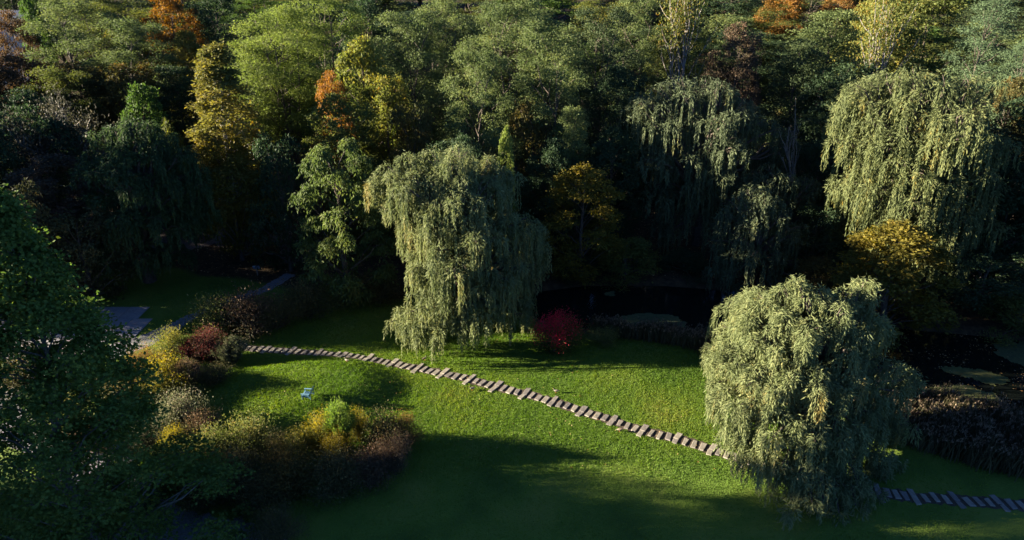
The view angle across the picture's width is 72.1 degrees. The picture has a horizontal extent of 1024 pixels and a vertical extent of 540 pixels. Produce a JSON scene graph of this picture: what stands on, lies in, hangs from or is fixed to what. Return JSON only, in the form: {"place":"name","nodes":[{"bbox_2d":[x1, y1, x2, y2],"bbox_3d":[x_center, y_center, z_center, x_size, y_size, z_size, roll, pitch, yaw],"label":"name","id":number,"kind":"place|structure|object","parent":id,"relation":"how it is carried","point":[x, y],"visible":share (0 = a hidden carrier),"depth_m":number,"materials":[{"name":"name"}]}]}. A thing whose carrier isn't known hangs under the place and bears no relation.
{"place":"outdoors","nodes":[
{"label":"outdoors","id":0,"kind":"place"},
{"bbox_2d":[0,307,151,390],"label":"paved plaza","id":1,"kind":"structure","parent":0,"point":[130,316],"depth_m":69.99,"materials":[{"name":"grey stone"}]},
{"bbox_2d":[0,392,285,539],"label":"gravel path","id":2,"kind":"structure","parent":0,"point":[186,519],"depth_m":44.86,"materials":[{"name":"grey gravel"}]},
{"bbox_2d":[0,0,1023,539],"bbox_3d":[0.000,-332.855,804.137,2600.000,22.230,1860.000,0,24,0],"label":"ground","id":3,"kind":"structure","parent":0,"point":[994,524],"depth_m":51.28,"materials":[{"name":"green plant"}]},
{"bbox_2d":[0,9,50,113],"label":"broadleaf tree","id":4,"kind":"object","parent":3,"relation":"on","point":[29,39],"visible":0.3,"depth_m":115.74,"materials":[{"name":"brown plant"}]},
{"bbox_2d":[0,177,84,302],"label":"broadleaf tree","id":5,"kind":"object","parent":3,"relation":"on","point":[24,188],"visible":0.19,"depth_m":67.20,"materials":[{"name":"green plant"}]},
{"bbox_2d":[0,51,87,170],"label":"broadleaf tree","id":6,"kind":"object","parent":3,"relation":"on","point":[10,74],"visible":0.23,"depth_m":100.43,"materials":[{"name":"green plant"}]},
{"bbox_2d":[17,0,72,95],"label":"broadleaf tree","id":7,"kind":"object","parent":3,"relation":"on","point":[30,8],"visible":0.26,"depth_m":120.84,"materials":[{"name":"green plant"}]},
{"bbox_2d":[0,103,90,262],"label":"broadleaf tree","id":8,"kind":"object","parent":3,"relation":"on","point":[10,160],"visible":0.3,"depth_m":76.33,"materials":[{"name":"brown plant"}]},
{"bbox_2d":[0,87,91,223],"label":"woodland tree","id":9,"kind":"object","parent":3,"relation":"on","point":[12,100],"visible":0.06,"depth_m":85.88,"materials":[{"name":"green plant"}]},
{"bbox_2d":[2,152,116,287],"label":"broadleaf tree","id":10,"kind":"object","parent":3,"relation":"on","point":[59,160],"visible":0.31,"depth_m":72.83,"materials":[{"name":"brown plant"}]},
{"bbox_2d":[0,82,123,245],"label":"bare twiggy tree","id":11,"kind":"object","parent":3,"relation":"on","point":[58,116],"visible":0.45,"depth_m":78.79,"materials":[{"name":"grey plant"}]},
{"bbox_2d":[6,65,118,189],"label":"woodland tree","id":12,"kind":"object","parent":3,"relation":"on","point":[52,74],"visible":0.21,"depth_m":95.78,"materials":[{"name":"green plant"}]},
{"bbox_2d":[33,60,122,186],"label":"broadleaf tree","id":13,"kind":"object","parent":3,"relation":"on","point":[66,68],"visible":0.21,"depth_m":99.33,"materials":[{"name":"brown plant"}]},
{"bbox_2d":[15,0,145,118],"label":"locust tree","id":14,"kind":"object","parent":3,"relation":"on","point":[73,13],"visible":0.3,"depth_m":110.16,"materials":[{"name":"green plant"}]},
{"bbox_2d":[42,204,143,302],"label":"broadleaf tree","id":15,"kind":"object","parent":3,"relation":"on","point":[85,266],"visible":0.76,"depth_m":70.91,"materials":[{"name":"green plant"}]},
{"bbox_2d":[70,0,157,87],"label":"locust tree","id":16,"kind":"object","parent":3,"relation":"on","point":[110,7],"visible":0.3,"depth_m":116.77,"materials":[{"name":"green plant"}]},
{"bbox_2d":[71,16,195,141],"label":"locust tree","id":17,"kind":"object","parent":3,"relation":"on","point":[132,39],"visible":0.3,"depth_m":106.20,"materials":[{"name":"green plant"}]},
{"bbox_2d":[80,60,192,148],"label":"broadleaf tree","id":18,"kind":"object","parent":3,"relation":"on","point":[113,77],"visible":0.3,"depth_m":98.75,"materials":[{"name":"green plant"}]},
{"bbox_2d":[0,183,277,539],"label":"foreground maple","id":19,"kind":"object","parent":3,"relation":"on","point":[30,310],"visible":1,"depth_m":35.51,"materials":[{"name":"green plant"}]},
{"bbox_2d":[68,114,222,283],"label":"weeping willow","id":20,"kind":"object","parent":3,"relation":"on","point":[135,200],"visible":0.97,"depth_m":72.00,"materials":[{"name":"green plant"}]},
{"bbox_2d":[117,81,190,233],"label":"maple tree","id":21,"kind":"object","parent":3,"relation":"on","point":[140,97],"visible":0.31,"depth_m":84.59,"materials":[{"name":"green plant"}]},
{"bbox_2d":[138,0,211,123],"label":"beech tree","id":22,"kind":"object","parent":3,"relation":"on","point":[169,6],"visible":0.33,"depth_m":121.37,"materials":[{"name":"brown plant"}]},
{"bbox_2d":[145,375,214,444],"bbox_3d":[-25.308,10.455,53.118,5.374,4.123,5.755,-15,28,-30],"label":"shrub","id":23,"kind":"object","parent":3,"relation":"on","point":[179,407],"visible":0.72,"depth_m":52.80,"materials":[{"name":"green plant"}]},
{"bbox_2d":[148,64,213,164],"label":"broadleaf tree","id":24,"kind":"object","parent":3,"relation":"on","point":[175,89],"visible":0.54,"depth_m":101.58,"materials":[{"name":"green plant"}]},
{"bbox_2d":[165,28,220,145],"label":"beech tree","id":25,"kind":"object","parent":3,"relation":"on","point":[184,55],"visible":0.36,"depth_m":110.69,"materials":[{"name":"green plant"}]},
{"bbox_2d":[181,285,247,340],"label":"shrub","id":26,"kind":"object","parent":3,"relation":"on","point":[210,313],"visible":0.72,"depth_m":66.18,"materials":[{"name":"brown plant"}]},
{"bbox_2d":[184,0,258,107],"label":"broadleaf tree","id":27,"kind":"object","parent":3,"relation":"on","point":[205,21],"visible":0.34,"depth_m":125.15,"materials":[{"name":"green plant"}]},
{"bbox_2d":[194,435,276,514],"bbox_3d":[-18.653,13.132,46.752,5.897,4.274,5.507,-14,28,-28],"label":"shrub","id":28,"kind":"object","parent":3,"relation":"on","point":[242,458],"visible":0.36,"depth_m":46.79,"materials":[{"name":"green plant"}]},
{"bbox_2d":[196,135,275,262],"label":"understory tree","id":29,"kind":"object","parent":3,"relation":"on","point":[236,239],"visible":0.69,"depth_m":79.44,"materials":[{"name":"green plant"}]},
{"bbox_2d":[183,39,293,255],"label":"golden cone tree","id":30,"kind":"object","parent":3,"relation":"on","point":[214,75],"visible":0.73,"depth_m":77.36,"materials":[{"name":"yellow plant"}]},
{"bbox_2d":[214,403,280,461],"bbox_3d":[-18.825,11.639,50.174,4.962,4.215,5.313,18,30,35],"label":"shrub","id":31,"kind":"object","parent":3,"relation":"on","point":[251,430],"visible":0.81,"depth_m":49.91,"materials":[{"name":"green plant"}]},
{"bbox_2d":[205,273,298,347],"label":"shrub","id":32,"kind":"object","parent":3,"relation":"on","point":[243,317],"visible":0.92,"depth_m":65.94,"materials":[{"name":"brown plant"}]},
{"bbox_2d":[211,453,293,527],"bbox_3d":[-16.429,13.947,45.744,4.955,3.516,5.306,16,28,31],"label":"shrub","id":33,"kind":"object","parent":3,"relation":"on","point":[252,498],"visible":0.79,"depth_m":45.24,"materials":[{"name":"green plant"}]},
{"bbox_2d":[219,36,288,198],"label":"locust tree","id":34,"kind":"object","parent":3,"relation":"on","point":[271,57],"visible":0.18,"depth_m":94.48,"materials":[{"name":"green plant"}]},
{"bbox_2d":[243,494,310,539],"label":"shrub","id":35,"kind":"object","parent":3,"relation":"on","point":[273,531],"visible":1,"depth_m":43.01,"materials":[{"name":"green plant"}]},
{"bbox_2d":[246,291,312,336],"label":"shrub","id":36,"kind":"object","parent":3,"relation":"on","point":[278,313],"visible":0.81,"depth_m":67.25,"materials":[{"name":"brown plant"}]},
{"bbox_2d":[223,3,338,194],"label":"locust tree","id":37,"kind":"object","parent":3,"relation":"on","point":[291,122],"visible":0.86,"depth_m":93.97,"materials":[{"name":"green plant"}]},
{"bbox_2d":[246,132,320,277],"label":"understory tree","id":38,"kind":"object","parent":3,"relation":"on","point":[259,223],"visible":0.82,"depth_m":76.67,"materials":[{"name":"green plant"}]},
{"bbox_2d":[242,439,326,510],"bbox_3d":[-14.693,13.292,46.336,5.734,4.248,5.355,2,24,5],"label":"shrub","id":39,"kind":"object","parent":3,"relation":"on","point":[292,477],"visible":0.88,"depth_m":46.08,"materials":[{"name":"green plant"}]},
{"bbox_2d":[265,271,339,327],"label":"shrub","id":40,"kind":"object","parent":3,"relation":"on","point":[307,296],"visible":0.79,"depth_m":69.46,"materials":[{"name":"green plant"}]},
{"bbox_2d":[275,0,380,149],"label":"locust tree","id":41,"kind":"object","parent":3,"relation":"on","point":[331,4],"visible":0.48,"depth_m":97.90,"materials":[{"name":"green plant"}]},
{"bbox_2d":[309,70,362,231],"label":"maple tree","id":42,"kind":"object","parent":3,"relation":"on","point":[329,83],"visible":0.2,"depth_m":84.63,"materials":[{"name":"yellow plant"}]},
{"bbox_2d":[296,438,376,515],"bbox_3d":[-11.859,13.209,46.994,5.303,3.805,5.678,-11,26,-23],"label":"shrub","id":43,"kind":"object","parent":3,"relation":"on","point":[334,480],"visible":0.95,"depth_m":46.54,"materials":[{"name":"green plant"}]},
{"bbox_2d":[320,396,359,448],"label":"shrub","id":44,"kind":"object","parent":3,"relation":"on","point":[332,421],"visible":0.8,"depth_m":50.06,"materials":[{"name":"green plant"}]},
{"bbox_2d":[296,91,387,251],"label":"broadleaf tree","id":45,"kind":"object","parent":3,"relation":"on","point":[331,99],"visible":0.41,"depth_m":79.67,"materials":[{"name":"green plant"}]},
{"bbox_2d":[284,137,400,311],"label":"walnut tree","id":46,"kind":"object","parent":3,"relation":"on","point":[319,154],"visible":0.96,"depth_m":68.51,"materials":[{"name":"green plant"}]},
{"bbox_2d":[323,34,408,218],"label":"maple tree","id":47,"kind":"object","parent":3,"relation":"on","point":[365,65],"visible":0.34,"depth_m":86.51,"materials":[{"name":"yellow plant"}]},
{"bbox_2d":[338,438,401,497],"bbox_3d":[-9.660,13.195,47.783,4.576,3.145,4.900,-12,27,-25],"label":"shrub","id":48,"kind":"object","parent":3,"relation":"on","point":[377,472],"visible":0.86,"depth_m":47.47,"materials":[{"name":"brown plant"}]},
{"bbox_2d":[331,0,413,130],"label":"broadleaf tree","id":49,"kind":"object","parent":3,"relation":"on","point":[368,7],"visible":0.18,"depth_m":104.67,"materials":[{"name":"green plant"}]},
{"bbox_2d":[351,403,413,459],"bbox_3d":[-9.267,11.403,50.571,4.372,4.233,4.682,3,24,6],"label":"shrub","id":50,"kind":"object","parent":3,"relation":"on","point":[384,427],"visible":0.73,"depth_m":50.16,"materials":[{"name":"brown plant"}]},
{"bbox_2d":[349,73,420,239],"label":"broadleaf tree","id":51,"kind":"object","parent":3,"relation":"on","point":[377,95],"visible":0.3,"depth_m":84.64,"materials":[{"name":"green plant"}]},
{"bbox_2d":[369,423,417,477],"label":"shrub","id":52,"kind":"object","parent":3,"relation":"on","point":[400,452],"visible":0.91,"depth_m":48.36,"materials":[{"name":"brown plant"}]},
{"bbox_2d":[382,100,435,241],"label":"understory tree","id":53,"kind":"object","parent":3,"relation":"on","point":[421,131],"visible":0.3,"depth_m":78.99,"materials":[{"name":"green plant"}]},
{"bbox_2d":[369,6,465,163],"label":"locust tree","id":54,"kind":"object","parent":3,"relation":"on","point":[430,20],"visible":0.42,"depth_m":93.53,"materials":[{"name":"green plant"}]},
{"bbox_2d":[399,0,491,147],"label":"locust tree","id":55,"kind":"object","parent":3,"relation":"on","point":[450,15],"visible":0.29,"depth_m":102.14,"materials":[{"name":"green plant"}]},
{"bbox_2d":[362,142,552,363],"bbox_3d":[-4.162,-2.975,65.558,14.686,19.018,18.955,13,27,27],"label":"weeping willow","id":56,"kind":"object","parent":3,"relation":"on","point":[443,207],"visible":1,"depth_m":61.31,"materials":[{"name":"green plant"}]},
{"bbox_2d":[435,47,525,214],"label":"locust tree","id":57,"kind":"object","parent":3,"relation":"on","point":[483,82],"visible":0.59,"depth_m":80.77,"materials":[{"name":"green plant"}]},
{"bbox_2d":[449,0,565,168],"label":"locust tree","id":58,"kind":"object","parent":3,"relation":"on","point":[507,35],"visible":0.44,"depth_m":88.93,"materials":[{"name":"green plant"}]},
{"bbox_2d":[501,95,558,217],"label":"understory tree","id":59,"kind":"object","parent":3,"relation":"on","point":[537,130],"visible":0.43,"depth_m":83.80,"materials":[{"name":"green plant"}]},
{"bbox_2d":[501,18,590,207],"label":"locust tree","id":60,"kind":"object","parent":3,"relation":"on","point":[565,81],"visible":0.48,"depth_m":83.66,"materials":[{"name":"green plant"}]},
{"bbox_2d":[518,136,589,263],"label":"broadleaf tree","id":61,"kind":"object","parent":3,"relation":"on","point":[551,149],"visible":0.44,"depth_m":78.02,"materials":[{"name":"green plant"}]},
{"bbox_2d":[526,305,593,355],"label":"shrub","id":62,"kind":"object","parent":3,"relation":"on","point":[559,336],"visible":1,"depth_m":62.81,"materials":[{"name":"red plant"}]},
{"bbox_2d":[546,105,593,235],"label":"locust tree","id":63,"kind":"object","parent":3,"relation":"on","point":[579,134],"visible":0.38,"depth_m":80.20,"materials":[{"name":"green plant"}]},
{"bbox_2d":[534,161,633,288],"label":"maple tree","id":64,"kind":"object","parent":3,"relation":"on","point":[592,184],"visible":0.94,"depth_m":75.56,"materials":[{"name":"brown plant"}]},
{"bbox_2d":[557,3,648,172],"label":"locust tree","id":65,"kind":"object","parent":3,"relation":"on","point":[617,14],"visible":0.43,"depth_m":94.63,"materials":[{"name":"green plant"}]},
{"bbox_2d":[580,64,648,216],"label":"broadleaf tree","id":66,"kind":"object","parent":3,"relation":"on","point":[607,83],"visible":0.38,"depth_m":88.39,"materials":[{"name":"green plant"}]},
{"bbox_2d":[575,123,656,251],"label":"broadleaf tree","id":67,"kind":"object","parent":3,"relation":"on","point":[604,144],"visible":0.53,"depth_m":81.54,"materials":[{"name":"green plant"}]},
{"bbox_2d":[589,236,665,292],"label":"bank shrub","id":68,"kind":"object","parent":3,"relation":"on","point":[639,253],"visible":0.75,"depth_m":78.06,"materials":[{"name":"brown plant"}]},
{"bbox_2d":[598,0,685,138],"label":"locust tree","id":69,"kind":"object","parent":3,"relation":"on","point":[639,15],"visible":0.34,"depth_m":105.37,"materials":[{"name":"green plant"}]},
{"bbox_2d":[572,25,714,113],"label":"hillside tree","id":70,"kind":"object","parent":3,"relation":"on","point":[634,44],"visible":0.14,"depth_m":123.98,"materials":[{"name":"green plant"}]},
{"bbox_2d":[635,8,710,149],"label":"broadleaf tree","id":71,"kind":"object","parent":3,"relation":"on","point":[691,41],"visible":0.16,"depth_m":106.73,"materials":[{"name":"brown plant"}]},
{"bbox_2d":[587,312,759,357],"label":"reeds","id":72,"kind":"object","parent":3,"relation":"on","point":[674,334],"visible":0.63,"depth_m":65.35,"materials":[{"name":"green plant"}]},
{"bbox_2d":[650,0,728,106],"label":"sparse tree","id":73,"kind":"object","parent":3,"relation":"on","point":[679,33],"visible":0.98,"depth_m":103.04,"materials":[{"name":"green plant"}]},
{"bbox_2d":[616,73,807,259],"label":"weeping willow","id":74,"kind":"object","parent":3,"relation":"on","point":[698,142],"visible":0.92,"depth_m":80.45,"materials":[{"name":"green plant"}]},
{"bbox_2d":[661,13,768,89],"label":"hillside tree","id":75,"kind":"object","parent":3,"relation":"on","point":[732,19],"visible":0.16,"depth_m":140.42,"materials":[{"name":"green plant"}]},
{"bbox_2d":[698,21,765,183],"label":"broadleaf tree","id":76,"kind":"object","parent":3,"relation":"on","point":[735,42],"visible":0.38,"depth_m":97.53,"materials":[{"name":"brown plant"}]},
{"bbox_2d":[690,0,775,53],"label":"hillside tree","id":77,"kind":"object","parent":3,"relation":"on","point":[744,7],"visible":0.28,"depth_m":154.72,"materials":[{"name":"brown plant"}]},
{"bbox_2d":[686,30,796,108],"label":"hillside tree","id":78,"kind":"object","parent":3,"relation":"on","point":[766,55],"visible":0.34,"depth_m":128.08,"materials":[{"name":"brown plant"}]},
{"bbox_2d":[699,182,811,296],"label":"weeping willow","id":79,"kind":"object","parent":3,"relation":"on","point":[758,210],"visible":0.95,"depth_m":74.46,"materials":[{"name":"green plant"}]},
{"bbox_2d":[726,162,824,260],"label":"weeping willow","id":80,"kind":"object","parent":3,"relation":"on","point":[796,198],"visible":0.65,"depth_m":79.78,"materials":[{"name":"green plant"}]},
{"bbox_2d":[753,0,811,82],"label":"beech tree","id":81,"kind":"object","parent":3,"relation":"on","point":[769,5],"visible":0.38,"depth_m":139.65,"materials":[{"name":"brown plant"}]},
{"bbox_2d":[746,37,828,175],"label":"locust tree","id":82,"kind":"object","parent":3,"relation":"on","point":[799,69],"visible":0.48,"depth_m":97.07,"materials":[{"name":"green plant"}]},
{"bbox_2d":[746,2,848,60],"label":"hillside tree","id":83,"kind":"object","parent":3,"relation":"on","point":[802,16],"visible":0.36,"depth_m":140.35,"materials":[{"name":"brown plant"}]},
{"bbox_2d":[779,255,846,295],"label":"bank shrub","id":84,"kind":"object","parent":3,"relation":"on","point":[815,270],"visible":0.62,"depth_m":73.92,"materials":[{"name":"green plant"}]},
{"bbox_2d":[699,271,927,530],"bbox_3d":[19.951,6.892,51.416,18.394,15.292,18.944,-19,30,-36],"label":"weeping willow","id":85,"kind":"object","parent":3,"relation":"on","point":[811,370],"visible":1,"depth_m":46.33,"materials":[{"name":"green plant"}]},
{"bbox_2d":[760,8,868,163],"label":"locust tree","id":86,"kind":"object","parent":3,"relation":"on","point":[845,35],"visible":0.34,"depth_m":105.95,"materials":[{"name":"green plant"}]},
{"bbox_2d":[781,203,847,275],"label":"broadleaf tree","id":87,"kind":"object","parent":3,"relation":"on","point":[828,220],"visible":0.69,"depth_m":78.20,"materials":[{"name":"green plant"}]},
{"bbox_2d":[780,139,854,240],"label":"broadleaf tree","id":88,"kind":"object","parent":3,"relation":"on","point":[809,150],"visible":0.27,"depth_m":85.20,"materials":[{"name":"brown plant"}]},
{"bbox_2d":[789,59,880,212],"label":"broadleaf tree","id":89,"kind":"object","parent":3,"relation":"on","point":[834,83],"visible":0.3,"depth_m":92.77,"materials":[{"name":"green plant"}]},
{"bbox_2d":[824,0,923,103],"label":"broadleaf tree","id":90,"kind":"object","parent":3,"relation":"on","point":[861,9],"visible":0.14,"depth_m":114.50,"materials":[{"name":"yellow plant"}]},
{"bbox_2d":[836,0,930,205],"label":"sparse tree","id":91,"kind":"object","parent":3,"relation":"on","point":[873,51],"visible":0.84,"depth_m":93.36,"materials":[{"name":"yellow plant"}]},
{"bbox_2d":[819,216,966,351],"bbox_3d":[36.154,1.295,66.541,12.957,12.307,12.989,13,27,26],"label":"maple tree","id":92,"kind":"object","parent":3,"relation":"on","point":[887,271],"visible":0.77,"depth_m":64.95,"materials":[{"name":"yellow plant"}]},
{"bbox_2d":[809,63,1022,301],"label":"weeping willow","id":93,"kind":"object","parent":3,"relation":"on","point":[915,123],"visible":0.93,"depth_m":68.86,"materials":[{"name":"green plant"}]},
{"bbox_2d":[855,0,1002,136],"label":"broadleaf tree","id":94,"kind":"object","parent":3,"relation":"on","point":[942,8],"visible":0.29,"depth_m":108.14,"materials":[{"name":"green plant"}]},
{"bbox_2d":[848,370,1023,482],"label":"reeds","id":95,"kind":"object","parent":3,"relation":"on","point":[986,435],"visible":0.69,"depth_m":51.35,"materials":[{"name":"brown plant"}]},
{"bbox_2d":[923,245,1023,318],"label":"broadleaf tree","id":96,"kind":"object","parent":3,"relation":"on","point":[986,263],"visible":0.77,"depth_m":69.05,"materials":[{"name":"green plant"}]},
{"bbox_2d":[931,0,1023,216],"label":"pine tree","id":97,"kind":"object","parent":3,"relation":"on","point":[986,28],"visible":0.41,"depth_m":87.36,"materials":[{"name":"green plant"}]},
{"bbox_2d":[949,94,1023,279],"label":"woodland tree","id":98,"kind":"object","parent":3,"relation":"on","point":[1017,112],"visible":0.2,"depth_m":73.43,"materials":[{"name":"green plant"}]},
{"bbox_2d":[950,75,1023,247],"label":"broadleaf tree","id":99,"kind":"object","parent":3,"relation":"on","point":[1017,85],"visible":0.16,"depth_m":78.30,"materials":[{"name":"green plant"}]},
{"bbox_2d":[958,158,1023,289],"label":"broadleaf tree","id":100,"kind":"object","parent":3,"relation":"on","point":[1012,178],"visible":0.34,"depth_m":72.13,"materials":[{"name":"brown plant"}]},
{"bbox_2d":[972,287,1023,349],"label":"bank shrub","id":101,"kind":"object","parent":3,"relation":"on","point":[1011,303],"visible":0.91,"depth_m":67.22,"materials":[{"name":"green plant"}]},
{"bbox_2d":[242,343,1023,511],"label":"stepping stone path","id":102,"kind":"structure","parent":0,"point":[949,498],"depth_m":54.83,"materials":[{"name":"stone"}]},
{"bbox_2d":[533,286,1023,409],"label":"pond water","id":103,"kind":"structure","parent":0,"point":[694,307],"depth_m":70.38,"materials":[{"name":"black liquid"}]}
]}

